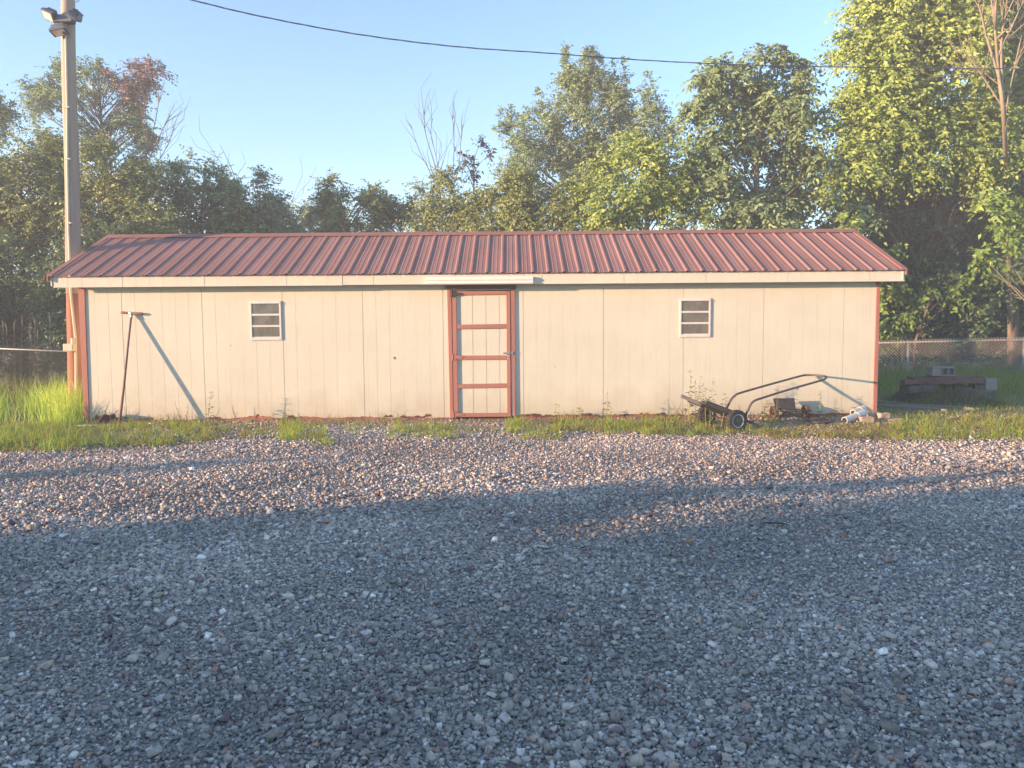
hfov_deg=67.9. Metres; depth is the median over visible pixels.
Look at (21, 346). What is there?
wooden fence
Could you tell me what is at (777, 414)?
weed
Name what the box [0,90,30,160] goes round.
tree
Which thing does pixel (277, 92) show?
sky
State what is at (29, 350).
chain link fence
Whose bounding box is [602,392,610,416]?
weed
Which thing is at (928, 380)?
timber
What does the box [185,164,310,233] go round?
bushy tree
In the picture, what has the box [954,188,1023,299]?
tree branch
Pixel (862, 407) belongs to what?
white pipe
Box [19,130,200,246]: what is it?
bushy tree
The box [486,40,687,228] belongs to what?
tree
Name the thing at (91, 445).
ground
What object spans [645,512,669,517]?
twig
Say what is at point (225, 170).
bare sapling
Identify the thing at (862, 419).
brick
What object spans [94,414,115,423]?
dirt clod
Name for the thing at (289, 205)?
bare sapling
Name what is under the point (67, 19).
utility pole
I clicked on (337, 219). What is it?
bushy tree
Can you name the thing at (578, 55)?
service cable
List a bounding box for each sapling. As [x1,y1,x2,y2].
[190,124,244,232]
[245,156,314,231]
[400,72,469,218]
[879,248,979,374]
[879,310,920,373]
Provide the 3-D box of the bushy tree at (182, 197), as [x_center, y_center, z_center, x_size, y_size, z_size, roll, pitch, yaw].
[-8.089,-3.138,20.507,4.662,6.333,2.417,0,4,0]
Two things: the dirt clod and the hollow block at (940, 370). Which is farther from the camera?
the hollow block at (940, 370)
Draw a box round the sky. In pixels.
[0,0,1008,278]
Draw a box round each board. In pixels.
[877,400,899,403]
[877,403,946,411]
[898,403,978,410]
[916,384,935,385]
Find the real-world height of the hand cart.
0.689 m
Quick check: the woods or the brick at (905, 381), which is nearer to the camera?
the brick at (905, 381)
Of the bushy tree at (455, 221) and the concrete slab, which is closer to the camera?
the concrete slab
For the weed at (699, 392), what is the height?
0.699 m
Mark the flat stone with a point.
(888, 419)
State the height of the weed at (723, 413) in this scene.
0.486 m
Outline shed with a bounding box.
[46,229,906,421]
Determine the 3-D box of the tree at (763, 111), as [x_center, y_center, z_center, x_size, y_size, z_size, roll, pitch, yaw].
[6.359,-4.184,18.805,5.388,8.435,2.744,0,4,0]
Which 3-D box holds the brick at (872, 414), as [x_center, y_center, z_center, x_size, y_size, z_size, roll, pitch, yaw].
[5.293,0.473,11.113,0.176,0.129,0.128,0,4,4]
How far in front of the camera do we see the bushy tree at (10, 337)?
18.24 m
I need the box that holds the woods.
[0,211,1020,367]
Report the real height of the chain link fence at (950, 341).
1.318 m
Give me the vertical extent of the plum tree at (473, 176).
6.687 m
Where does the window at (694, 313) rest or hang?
in the shed
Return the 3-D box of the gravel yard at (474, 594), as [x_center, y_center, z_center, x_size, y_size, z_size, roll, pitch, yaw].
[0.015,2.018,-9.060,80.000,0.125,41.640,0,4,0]
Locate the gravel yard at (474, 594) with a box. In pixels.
[0,424,1023,767]
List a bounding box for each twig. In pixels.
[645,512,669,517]
[762,522,787,524]
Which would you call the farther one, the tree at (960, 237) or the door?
the tree at (960, 237)
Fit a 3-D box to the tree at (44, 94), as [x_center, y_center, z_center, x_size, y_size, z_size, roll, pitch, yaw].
[-13.461,-5.470,24.572,5.438,10.460,2.632,0,4,0]
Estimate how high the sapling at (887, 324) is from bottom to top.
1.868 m
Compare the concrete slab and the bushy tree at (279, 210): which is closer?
the concrete slab
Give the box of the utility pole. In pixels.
[40,0,83,415]
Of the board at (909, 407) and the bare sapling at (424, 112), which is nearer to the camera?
the board at (909, 407)
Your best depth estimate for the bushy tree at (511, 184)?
18.91 m
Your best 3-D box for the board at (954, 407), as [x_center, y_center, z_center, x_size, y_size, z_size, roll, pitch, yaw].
[7.111,0.381,12.675,1.186,0.045,0.200,3,5,39]
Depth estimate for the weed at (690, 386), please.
10.93 m
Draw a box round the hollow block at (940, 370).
[926,366,954,375]
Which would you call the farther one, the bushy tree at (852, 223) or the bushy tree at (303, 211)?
the bushy tree at (303, 211)
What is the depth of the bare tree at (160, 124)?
23.50 m
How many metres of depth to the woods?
30.66 m
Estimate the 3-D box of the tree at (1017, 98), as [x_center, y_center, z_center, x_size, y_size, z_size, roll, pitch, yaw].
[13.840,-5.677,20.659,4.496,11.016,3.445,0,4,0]
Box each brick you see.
[858,416,873,422]
[867,412,879,419]
[876,412,890,420]
[899,379,913,383]
[968,383,983,388]
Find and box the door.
[450,290,513,417]
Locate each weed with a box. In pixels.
[205,391,213,421]
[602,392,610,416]
[684,369,693,420]
[689,379,698,420]
[697,379,703,401]
[700,387,709,425]
[718,394,727,427]
[760,391,768,416]
[772,402,781,423]
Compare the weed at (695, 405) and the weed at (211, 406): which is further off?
the weed at (211, 406)
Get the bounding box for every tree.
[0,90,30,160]
[0,119,102,387]
[0,221,67,391]
[7,51,177,214]
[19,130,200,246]
[20,213,156,384]
[126,144,293,233]
[134,66,189,167]
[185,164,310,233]
[255,196,360,232]
[302,167,397,232]
[361,178,446,231]
[395,164,501,231]
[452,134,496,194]
[459,158,598,231]
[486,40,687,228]
[555,124,725,230]
[659,42,888,245]
[795,0,1023,370]
[811,165,1023,372]
[834,212,908,259]
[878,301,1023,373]
[912,0,1023,366]
[962,0,1023,373]
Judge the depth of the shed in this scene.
11.60 m
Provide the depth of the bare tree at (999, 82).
16.44 m
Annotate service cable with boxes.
[191,0,1023,68]
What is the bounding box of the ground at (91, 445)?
[0,352,1020,488]
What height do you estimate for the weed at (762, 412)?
0.451 m
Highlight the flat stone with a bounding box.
[884,418,903,421]
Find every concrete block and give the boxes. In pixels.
[970,389,995,399]
[984,378,996,389]
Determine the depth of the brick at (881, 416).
10.96 m
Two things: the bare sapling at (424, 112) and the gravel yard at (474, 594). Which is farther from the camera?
the bare sapling at (424, 112)
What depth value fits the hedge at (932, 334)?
21.54 m
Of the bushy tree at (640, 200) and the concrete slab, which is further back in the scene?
the bushy tree at (640, 200)
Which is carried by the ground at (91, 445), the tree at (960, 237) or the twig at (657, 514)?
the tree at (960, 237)
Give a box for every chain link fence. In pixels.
[0,345,66,394]
[878,337,1023,376]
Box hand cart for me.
[680,374,826,430]
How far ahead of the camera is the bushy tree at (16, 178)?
18.88 m
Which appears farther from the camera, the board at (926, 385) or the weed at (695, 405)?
the board at (926, 385)
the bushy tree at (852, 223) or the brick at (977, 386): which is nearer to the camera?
the brick at (977, 386)
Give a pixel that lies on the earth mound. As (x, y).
(898, 395)
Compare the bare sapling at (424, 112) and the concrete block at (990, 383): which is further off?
the bare sapling at (424, 112)
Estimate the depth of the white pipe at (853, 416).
10.84 m
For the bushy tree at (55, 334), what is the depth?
17.63 m
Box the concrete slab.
[900,384,938,393]
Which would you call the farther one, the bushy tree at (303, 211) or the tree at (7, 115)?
the bushy tree at (303, 211)
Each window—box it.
[249,301,281,340]
[679,298,710,337]
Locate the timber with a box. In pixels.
[906,375,983,384]
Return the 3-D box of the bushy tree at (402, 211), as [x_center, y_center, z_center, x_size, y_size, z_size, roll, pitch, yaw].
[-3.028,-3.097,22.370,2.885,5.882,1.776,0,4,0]
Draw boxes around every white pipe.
[841,409,866,422]
[850,405,866,413]
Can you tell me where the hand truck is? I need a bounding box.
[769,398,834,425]
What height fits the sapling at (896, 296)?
3.560 m
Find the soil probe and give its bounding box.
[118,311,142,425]
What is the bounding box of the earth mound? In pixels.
[883,384,1003,406]
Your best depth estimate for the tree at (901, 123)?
17.76 m
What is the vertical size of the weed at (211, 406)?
0.505 m

